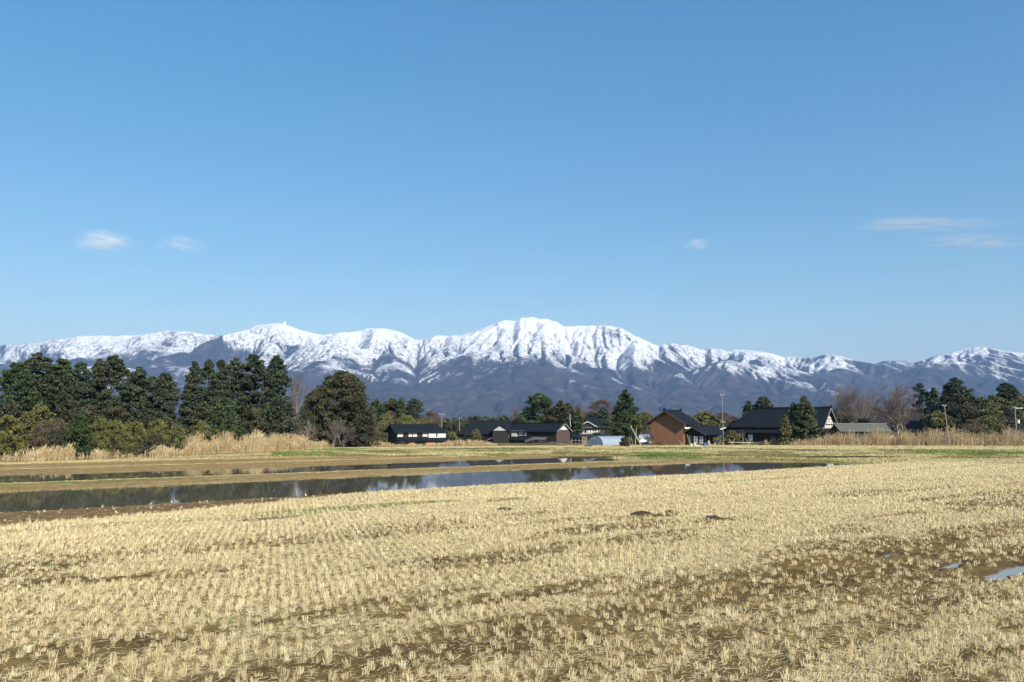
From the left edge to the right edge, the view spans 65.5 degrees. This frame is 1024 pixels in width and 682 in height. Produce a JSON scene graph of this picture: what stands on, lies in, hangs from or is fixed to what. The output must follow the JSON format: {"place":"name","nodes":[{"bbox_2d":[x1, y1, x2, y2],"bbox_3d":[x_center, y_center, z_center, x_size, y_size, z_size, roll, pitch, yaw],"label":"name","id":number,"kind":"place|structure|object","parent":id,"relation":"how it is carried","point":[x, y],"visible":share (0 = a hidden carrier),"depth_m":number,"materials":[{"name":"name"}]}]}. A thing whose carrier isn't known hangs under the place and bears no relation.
{"place":"outdoors","nodes":[
{"label":"outdoors","id":0,"kind":"place"},
{"bbox_2d":[0,458,643,483],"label":"paddy water","id":1,"kind":"structure","parent":0,"point":[97,476],"depth_m":86.67,"materials":[{"name":"brown liquid"}]},
{"bbox_2d":[0,462,866,511],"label":"paddy water","id":2,"kind":"structure","parent":0,"point":[41,500],"depth_m":65.43,"materials":[{"name":"blue liquid"}]},
{"bbox_2d":[0,432,1023,681],"bbox_3d":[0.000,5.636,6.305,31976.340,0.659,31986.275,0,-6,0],"label":"ground","id":3,"kind":"structure","parent":0,"point":[980,570],"depth_m":23.27,"materials":[{"name":"plant"}]},
{"bbox_2d":[0,399,22,445],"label":"tree","id":4,"kind":"object","parent":3,"relation":"on","point":[8,407],"visible":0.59,"depth_m":131.81,"materials":[{"name":"green plant"}]},
{"bbox_2d":[0,414,34,455],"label":"shrub","id":5,"kind":"object","parent":3,"relation":"on","point":[13,423],"visible":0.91,"depth_m":119.71,"materials":[{"name":"green plant"}]},
{"bbox_2d":[3,412,43,455],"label":"shrub","id":6,"kind":"object","parent":3,"relation":"on","point":[27,419],"visible":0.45,"depth_m":121.53,"materials":[{"name":"green plant"}]},
{"bbox_2d":[0,361,47,451],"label":"pine tree","id":7,"kind":"object","parent":3,"relation":"on","point":[24,383],"visible":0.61,"depth_m":136.72,"materials":[{"name":"green plant"}]},
{"bbox_2d":[13,402,55,443],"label":"tree","id":8,"kind":"object","parent":3,"relation":"on","point":[41,409],"visible":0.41,"depth_m":133.10,"materials":[{"name":"green plant"}]},
{"bbox_2d":[6,352,62,431],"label":"pine tree","id":9,"kind":"object","parent":3,"relation":"on","point":[36,364],"visible":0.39,"depth_m":143.74,"materials":[{"name":"green plant"}]},
{"bbox_2d":[26,420,60,454],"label":"shrub","id":10,"kind":"object","parent":3,"relation":"on","point":[39,433],"visible":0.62,"depth_m":119.58,"materials":[{"name":"brown plant"}]},
{"bbox_2d":[32,358,86,440],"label":"pine tree","id":11,"kind":"object","parent":3,"relation":"on","point":[62,367],"visible":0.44,"depth_m":144.38,"materials":[{"name":"green plant"}]},
{"bbox_2d":[44,430,74,456],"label":"shrub","id":12,"kind":"object","parent":3,"relation":"on","point":[57,437],"visible":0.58,"depth_m":116.53,"materials":[{"name":"green plant"}]},
{"bbox_2d":[46,396,82,441],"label":"tree","id":13,"kind":"object","parent":3,"relation":"on","point":[67,404],"visible":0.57,"depth_m":135.06,"materials":[{"name":"green plant"}]},
{"bbox_2d":[59,412,94,456],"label":"shrub","id":14,"kind":"object","parent":3,"relation":"on","point":[78,428],"visible":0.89,"depth_m":117.62,"materials":[{"name":"green plant"}]},
{"bbox_2d":[55,361,99,442],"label":"pine tree","id":15,"kind":"object","parent":3,"relation":"on","point":[76,380],"visible":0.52,"depth_m":142.08,"materials":[{"name":"green plant"}]},
{"bbox_2d":[68,403,106,447],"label":"evergreen tree","id":16,"kind":"object","parent":3,"relation":"on","point":[90,414],"visible":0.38,"depth_m":134.10,"materials":[{"name":"green plant"}]},
{"bbox_2d":[0,441,189,461],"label":"reeds","id":17,"kind":"object","parent":3,"relation":"on","point":[50,454],"visible":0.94,"depth_m":109.51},
{"bbox_2d":[80,358,109,449],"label":"pine tree","id":18,"kind":"object","parent":3,"relation":"on","point":[95,366],"visible":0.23,"depth_m":147.44,"materials":[{"name":"green plant"}]},
{"bbox_2d":[87,417,118,454],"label":"shrub","id":19,"kind":"object","parent":3,"relation":"on","point":[102,426],"visible":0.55,"depth_m":122.41,"materials":[{"name":"green plant"}]},
{"bbox_2d":[90,354,134,432],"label":"pine tree","id":20,"kind":"object","parent":3,"relation":"on","point":[116,369],"visible":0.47,"depth_m":145.82,"materials":[{"name":"green plant"}]},
{"bbox_2d":[96,400,129,449],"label":"evergreen tree","id":21,"kind":"object","parent":3,"relation":"on","point":[110,410],"visible":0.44,"depth_m":136.90,"materials":[{"name":"green plant"}]},
{"bbox_2d":[95,419,134,455],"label":"shrub","id":22,"kind":"object","parent":3,"relation":"on","point":[115,423],"visible":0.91,"depth_m":121.73,"materials":[{"name":"green plant"}]},
{"bbox_2d":[105,366,159,450],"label":"pine tree","id":23,"kind":"object","parent":3,"relation":"on","point":[131,397],"visible":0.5,"depth_m":139.67,"materials":[{"name":"green plant"}]},
{"bbox_2d":[117,421,147,454],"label":"shrub","id":24,"kind":"object","parent":3,"relation":"on","point":[140,428],"visible":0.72,"depth_m":123.65,"materials":[{"name":"green plant"}]},
{"bbox_2d":[124,406,162,450],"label":"evergreen tree","id":25,"kind":"object","parent":3,"relation":"on","point":[144,415],"visible":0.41,"depth_m":132.94,"materials":[{"name":"green plant"}]},
{"bbox_2d":[139,434,165,455],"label":"shrub","id":26,"kind":"object","parent":3,"relation":"on","point":[154,439],"visible":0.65,"depth_m":120.43,"materials":[{"name":"green plant"}]},
{"bbox_2d":[138,419,167,450],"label":"shrub","id":27,"kind":"object","parent":3,"relation":"on","point":[158,422],"visible":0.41,"depth_m":126.56,"materials":[{"name":"green plant"}]},
{"bbox_2d":[146,372,181,436],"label":"pine tree","id":28,"kind":"object","parent":3,"relation":"on","point":[166,401],"visible":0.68,"depth_m":138.89,"materials":[{"name":"green plant"}]},
{"bbox_2d":[154,413,177,446],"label":"evergreen tree","id":29,"kind":"object","parent":3,"relation":"on","point":[168,420],"visible":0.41,"depth_m":132.80,"materials":[{"name":"green plant"}]},
{"bbox_2d":[162,425,194,451],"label":"shrub","id":30,"kind":"object","parent":3,"relation":"on","point":[177,432],"visible":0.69,"depth_m":125.28,"materials":[{"name":"green plant"}]},
{"bbox_2d":[174,361,206,437],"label":"pine tree","id":31,"kind":"object","parent":3,"relation":"on","point":[193,393],"visible":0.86,"depth_m":143.89,"materials":[{"name":"green plant"}]},
{"bbox_2d":[187,401,215,428],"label":"tree","id":32,"kind":"object","parent":3,"relation":"on","point":[205,409],"visible":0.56,"depth_m":137.91,"materials":[{"name":"green plant"}]},
{"bbox_2d":[186,421,218,443],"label":"shrub","id":33,"kind":"object","parent":3,"relation":"on","point":[206,429],"visible":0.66,"depth_m":132.28,"materials":[{"name":"green plant"}]},
{"bbox_2d":[196,359,222,422],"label":"pine tree","id":34,"kind":"object","parent":3,"relation":"on","point":[207,372],"visible":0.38,"depth_m":149.60,"materials":[{"name":"green plant"}]},
{"bbox_2d":[204,359,235,421],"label":"pine tree","id":35,"kind":"object","parent":3,"relation":"on","point":[220,386],"visible":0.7,"depth_m":145.27,"materials":[{"name":"green plant"}]},
{"bbox_2d":[205,396,244,442],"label":"tree","id":36,"kind":"object","parent":3,"relation":"on","point":[229,417],"visible":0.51,"depth_m":138.93,"materials":[{"name":"green plant"}]},
{"bbox_2d":[211,423,242,441],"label":"shrub","id":37,"kind":"object","parent":3,"relation":"on","point":[222,427],"visible":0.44,"depth_m":135.53,"materials":[{"name":"green plant"}]},
{"bbox_2d":[225,357,246,425],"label":"pine tree","id":38,"kind":"object","parent":3,"relation":"on","point":[234,373],"visible":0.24,"depth_m":156.24,"materials":[{"name":"green plant"}]},
{"bbox_2d":[234,420,257,440],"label":"shrub","id":39,"kind":"object","parent":3,"relation":"on","point":[245,425],"visible":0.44,"depth_m":145.50,"materials":[{"name":"green plant"}]},
{"bbox_2d":[229,354,275,426],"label":"pine tree","id":40,"kind":"object","parent":3,"relation":"on","point":[258,373],"visible":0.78,"depth_m":151.91,"materials":[{"name":"green plant"}]},
{"bbox_2d":[235,404,270,438],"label":"tree","id":41,"kind":"object","parent":3,"relation":"on","point":[254,411],"visible":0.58,"depth_m":148.41,"materials":[{"name":"green plant"}]},
{"bbox_2d":[183,428,334,454],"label":"tall reeds","id":42,"kind":"object","parent":3,"relation":"on","point":[257,442],"visible":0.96,"depth_m":136.70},
{"bbox_2d":[260,400,294,437],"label":"tree","id":43,"kind":"object","parent":3,"relation":"on","point":[273,408],"visible":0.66,"depth_m":151.69,"materials":[{"name":"green plant"}]},
{"bbox_2d":[259,355,300,437],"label":"pine tree","id":44,"kind":"object","parent":3,"relation":"on","point":[278,379],"visible":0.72,"depth_m":153.87,"materials":[{"name":"green plant"}]},
{"bbox_2d":[283,372,312,438],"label":"bare tree","id":45,"kind":"object","parent":3,"relation":"on","point":[295,393],"visible":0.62,"depth_m":167.55,"materials":[{"name":"grey plant"}]},
{"bbox_2d":[292,390,338,443],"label":"broad evergreen","id":46,"kind":"object","parent":3,"relation":"on","point":[314,397],"visible":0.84,"depth_m":166.60,"materials":[{"name":"green plant"}]},
{"bbox_2d":[303,370,376,446],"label":"broad evergreen","id":47,"kind":"object","parent":3,"relation":"on","point":[346,386],"visible":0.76,"depth_m":168.64,"materials":[{"name":"green plant"}]},
{"bbox_2d":[325,417,356,447],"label":"bare tree","id":48,"kind":"object","parent":3,"relation":"on","point":[335,429],"visible":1,"depth_m":159.32,"materials":[{"name":"brown plant"}]},
{"bbox_2d":[349,409,384,446],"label":"broad evergreen","id":49,"kind":"object","parent":3,"relation":"on","point":[366,419],"visible":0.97,"depth_m":164.31,"materials":[{"name":"green plant"}]},
{"bbox_2d":[368,399,388,436],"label":"evergreen tree","id":50,"kind":"object","parent":3,"relation":"on","point":[377,407],"visible":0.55,"depth_m":213.56,"materials":[{"name":"green plant"}]},
{"bbox_2d":[375,416,394,442],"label":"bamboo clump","id":51,"kind":"object","parent":3,"relation":"on","point":[382,422],"visible":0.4,"depth_m":205.98,"materials":[{"name":"green plant"}]},
{"bbox_2d":[377,398,407,428],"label":"evergreen tree","id":52,"kind":"object","parent":3,"relation":"on","point":[390,405],"visible":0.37,"depth_m":220.67,"materials":[{"name":"green plant"}]},
{"bbox_2d":[392,397,408,423],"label":"evergreen tree","id":53,"kind":"object","parent":3,"relation":"on","point":[401,409],"visible":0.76,"depth_m":216.59,"materials":[{"name":"green plant"}]},
{"bbox_2d":[406,398,423,423],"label":"pine tree","id":54,"kind":"object","parent":3,"relation":"on","point":[414,404],"visible":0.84,"depth_m":223.08,"materials":[{"name":"green plant"}]},
{"bbox_2d":[384,423,453,445],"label":"farmhouse","id":55,"kind":"object","parent":3,"relation":"on","point":[419,434],"visible":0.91,"depth_m":182.61,"materials":[{"name":"wood"}]},
{"bbox_2d":[354,438,496,446],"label":"reeds","id":56,"kind":"object","parent":3,"relation":"on","point":[462,443],"visible":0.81,"depth_m":176.60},
{"bbox_2d":[417,410,448,425],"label":"brown copse tree","id":57,"kind":"object","parent":3,"relation":"on","point":[432,414],"visible":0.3,"depth_m":249.18,"materials":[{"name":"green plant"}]},
{"bbox_2d":[175,414,726,431],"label":"wood","id":58,"kind":"object","parent":3,"relation":"on","point":[455,420],"visible":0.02,"depth_m":425.18,"materials":[{"name":"plant"}]},
{"bbox_2d":[442,421,461,441],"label":"shrub","id":59,"kind":"object","parent":3,"relation":"on","point":[448,426],"visible":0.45,"depth_m":212.78,"materials":[{"name":"green plant"}]},
{"bbox_2d":[0,456,904,526],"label":"bund grass","id":60,"kind":"structure","parent":3,"relation":"on","point":[294,478],"depth_m":80.90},
{"bbox_2d":[457,420,510,442],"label":"farmhouse","id":61,"kind":"object","parent":3,"relation":"on","point":[494,431],"visible":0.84,"depth_m":204.05,"materials":[{"name":"black tile"}]},
{"bbox_2d":[0,458,1023,681],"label":"rice stubble","id":62,"kind":"object","parent":3,"relation":"on","point":[660,502],"visible":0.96,"depth_m":28.94,"materials":[{"name":"plant"}]},
{"bbox_2d":[0,460,1023,681],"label":"fallen straw","id":63,"kind":"object","parent":3,"relation":"on","point":[503,588],"visible":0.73,"depth_m":25.93,"materials":[{"name":"plant"}]},
{"bbox_2d":[0,445,1023,464],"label":"dry grass","id":64,"kind":"structure","parent":3,"relation":"on","point":[864,447],"depth_m":135.82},
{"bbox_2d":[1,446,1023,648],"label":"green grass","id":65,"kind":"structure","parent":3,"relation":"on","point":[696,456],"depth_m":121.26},
{"bbox_2d":[517,393,555,422],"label":"evergreen tree","id":66,"kind":"object","parent":3,"relation":"on","point":[539,403],"visible":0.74,"depth_m":242.15,"materials":[{"name":"green plant"}]},
{"bbox_2d":[508,422,572,442],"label":"barn","id":67,"kind":"structure","parent":3,"relation":"on","point":[550,432],"depth_m":202.75,"materials":[{"name":"wood"}]},
{"bbox_2d":[546,400,566,422],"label":"evergreen tree","id":68,"kind":"object","parent":3,"relation":"on","point":[558,409],"visible":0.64,"depth_m":238.22,"materials":[{"name":"green plant"}]},
{"bbox_2d":[556,403,575,428],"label":"evergreen tree","id":69,"kind":"object","parent":3,"relation":"on","point":[568,409],"visible":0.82,"depth_m":235.98,"materials":[{"name":"green plant"}]},
{"bbox_2d":[572,409,584,435],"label":"evergreen tree","id":70,"kind":"object","parent":3,"relation":"on","point":[576,419],"visible":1,"depth_m":233.30,"materials":[{"name":"green plant"}]},
{"bbox_2d":[571,416,610,440],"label":"villa","id":71,"kind":"object","parent":3,"relation":"on","point":[590,424],"visible":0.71,"depth_m":234.89,"materials":[{"name":"black tile"}]},
{"bbox_2d":[583,399,613,414],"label":"brown copse tree","id":72,"kind":"object","parent":3,"relation":"on","point":[596,405],"visible":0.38,"depth_m":273.78,"materials":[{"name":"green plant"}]},
{"bbox_2d":[588,436,623,444],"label":"greenhouse","id":73,"kind":"object","parent":3,"relation":"on","point":[604,440],"visible":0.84,"depth_m":183.01,"materials":[{"name":"plastic"}]},
{"bbox_2d":[609,389,644,443],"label":"cedar tree","id":74,"kind":"object","parent":3,"relation":"on","point":[625,409],"visible":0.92,"depth_m":189.86,"materials":[{"name":"green plant"}]},
{"bbox_2d":[629,412,653,436],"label":"shrub","id":75,"kind":"object","parent":3,"relation":"on","point":[645,416],"visible":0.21,"depth_m":222.80,"materials":[{"name":"green plant"}]},
{"bbox_2d":[644,408,728,444],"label":"red barn","id":76,"kind":"structure","parent":3,"relation":"on","point":[674,427],"depth_m":185.05,"materials":[{"name":"black tile"}]},
{"bbox_2d":[691,411,725,427],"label":"pine tree","id":77,"kind":"object","parent":3,"relation":"on","point":[700,417],"visible":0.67,"depth_m":229.10,"materials":[{"name":"green plant"}]},
{"bbox_2d":[724,430,741,444],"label":"round shrub","id":78,"kind":"object","parent":3,"relation":"on","point":[732,435],"visible":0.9,"depth_m":184.07,"materials":[{"name":"green plant"}]},
{"bbox_2d":[753,396,772,406],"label":"pine tree","id":79,"kind":"object","parent":3,"relation":"on","point":[764,401],"visible":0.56,"depth_m":240.19,"materials":[{"name":"green plant"}]},
{"bbox_2d":[724,405,837,441],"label":"farmhouse","id":80,"kind":"object","parent":3,"relation":"on","point":[757,424],"visible":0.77,"depth_m":211.60,"materials":[{"name":"black tile"}]},
{"bbox_2d":[777,414,795,444],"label":"conifer tree","id":81,"kind":"object","parent":3,"relation":"on","point":[786,430],"visible":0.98,"depth_m":182.44,"materials":[{"name":"green plant"}]},
{"bbox_2d":[787,402,800,442],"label":"conifer tree","id":82,"kind":"object","parent":3,"relation":"on","point":[791,413],"visible":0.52,"depth_m":188.70,"materials":[{"name":"green plant"}]},
{"bbox_2d":[791,396,823,444],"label":"conifer tree","id":83,"kind":"object","parent":3,"relation":"on","point":[804,414],"visible":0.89,"depth_m":186.13,"materials":[{"name":"green plant"}]},
{"bbox_2d":[820,377,894,422],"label":"bare tree","id":84,"kind":"object","parent":3,"relation":"on","point":[855,412],"visible":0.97,"depth_m":210.66,"materials":[{"name":"brown plant"}]},
{"bbox_2d":[829,422,891,444],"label":"tiled shed","id":85,"kind":"structure","parent":3,"relation":"on","point":[847,427],"depth_m":187.73,"materials":[{"name":"grey tile"}]},
{"bbox_2d":[858,411,923,438],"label":"barn","id":86,"kind":"structure","parent":3,"relation":"on","point":[914,422],"depth_m":256.55,"materials":[{"name":"grey wood"}]},
{"bbox_2d":[872,378,925,438],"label":"bare tree","id":87,"kind":"object","parent":3,"relation":"on","point":[895,410],"visible":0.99,"depth_m":209.98,"materials":[{"name":"brown plant"}]},
{"bbox_2d":[784,425,1023,445],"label":"reeds","id":88,"kind":"object","parent":3,"relation":"on","point":[931,439],"visible":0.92,"depth_m":178.32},
{"bbox_2d":[907,383,929,413],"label":"pine tree","id":89,"kind":"object","parent":3,"relation":"on","point":[922,394],"visible":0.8,"depth_m":263.79,"materials":[{"name":"green plant"}]},
{"bbox_2d":[925,387,939,426],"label":"evergreen tree","id":90,"kind":"object","parent":3,"relation":"on","point":[933,396],"visible":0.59,"depth_m":260.86,"materials":[{"name":"green plant"}]},
{"bbox_2d":[921,411,948,438],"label":"round shrub","id":91,"kind":"object","parent":3,"relation":"on","point":[934,419],"visible":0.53,"depth_m":217.74,"materials":[{"name":"green plant"}]},
{"bbox_2d":[939,416,964,440],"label":"round shrub","id":92,"kind":"object","parent":3,"relation":"on","point":[951,421],"visible":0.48,"depth_m":212.22,"materials":[{"name":"green plant"}]},
{"bbox_2d":[932,392,976,439],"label":"evergreen tree","id":93,"kind":"object","parent":3,"relation":"on","point":[951,398],"visible":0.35,"depth_m":243.42,"materials":[{"name":"green plant"}]},
{"bbox_2d":[939,377,975,404],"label":"pine tree","id":94,"kind":"object","parent":3,"relation":"on","point":[954,386],"visible":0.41,"depth_m":260.55,"materials":[{"name":"green plant"}]},
{"bbox_2d":[947,404,988,439],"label":"background tree","id":95,"kind":"object","parent":3,"relation":"on","point":[969,411],"visible":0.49,"depth_m":238.00,"materials":[{"name":"green plant"}]},
{"bbox_2d":[962,419,989,440],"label":"shrub","id":96,"kind":"object","parent":3,"relation":"on","point":[972,422],"visible":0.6,"depth_m":210.13,"materials":[{"name":"green plant"}]},
{"bbox_2d":[966,395,992,416],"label":"evergreen tree","id":97,"kind":"object","parent":3,"relation":"on","point":[975,402],"visible":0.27,"depth_m":247.87,"materials":[{"name":"green plant"}]},
{"bbox_2d":[968,415,1006,441],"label":"shrub","id":98,"kind":"object","parent":3,"relation":"on","point":[985,420],"visible":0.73,"depth_m":211.47,"materials":[{"name":"green plant"}]},
{"bbox_2d":[973,407,1007,437],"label":"background tree","id":99,"kind":"object","parent":3,"relation":"on","point":[991,411],"visible":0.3,"depth_m":235.56,"materials":[{"name":"green plant"}]},
{"bbox_2d":[980,394,1014,411],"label":"bamboo grove tree","id":100,"kind":"object","parent":3,"relation":"on","point":[992,403],"visible":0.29,"depth_m":250.52,"materials":[{"name":"green plant"}]},
{"bbox_2d":[984,566,1023,580],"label":"puddle","id":101,"kind":"object","parent":3,"relation":"on","point":[1008,571],"visible":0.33,"depth_m":26.84,"materials":[{"name":"blue liquid"}]},
{"bbox_2d":[988,410,1023,435],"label":"background tree","id":102,"kind":"object","parent":3,"relation":"on","point":[1010,417],"visible":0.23,"depth_m":233.74,"materials":[{"name":"green plant"}]},
{"bbox_2d":[995,382,1021,406],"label":"pine tree","id":103,"kind":"object","parent":3,"relation":"on","point":[1007,391],"visible":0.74,"depth_m":260.27,"materials":[{"name":"green plant"}]},
{"bbox_2d":[1005,395,1023,412],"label":"bamboo grove tree","id":104,"kind":"object","parent":3,"relation":"on","point":[1016,401],"visible":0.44,"depth_m":250.30,"materials":[{"name":"green plant"}]},
{"bbox_2d":[0,317,1023,420],"bbox_3d":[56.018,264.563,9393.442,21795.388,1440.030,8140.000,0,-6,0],"label":"mountains","id":105,"kind":"structure","parent":0,"point":[493,370],"depth_m":9033.20,"materials":[{"name":"snow"}]},
{"bbox_2d":[0,0,1023,363],"label":"sky","id":106,"kind":"structure","parent":0,"point":[784,178],"materials":[{"name":"blue"}]},
{"bbox_2d":[274,447,1023,463],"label":"mixed grass","id":107,"kind":"structure","parent":0,"point":[770,452],"depth_m":127.44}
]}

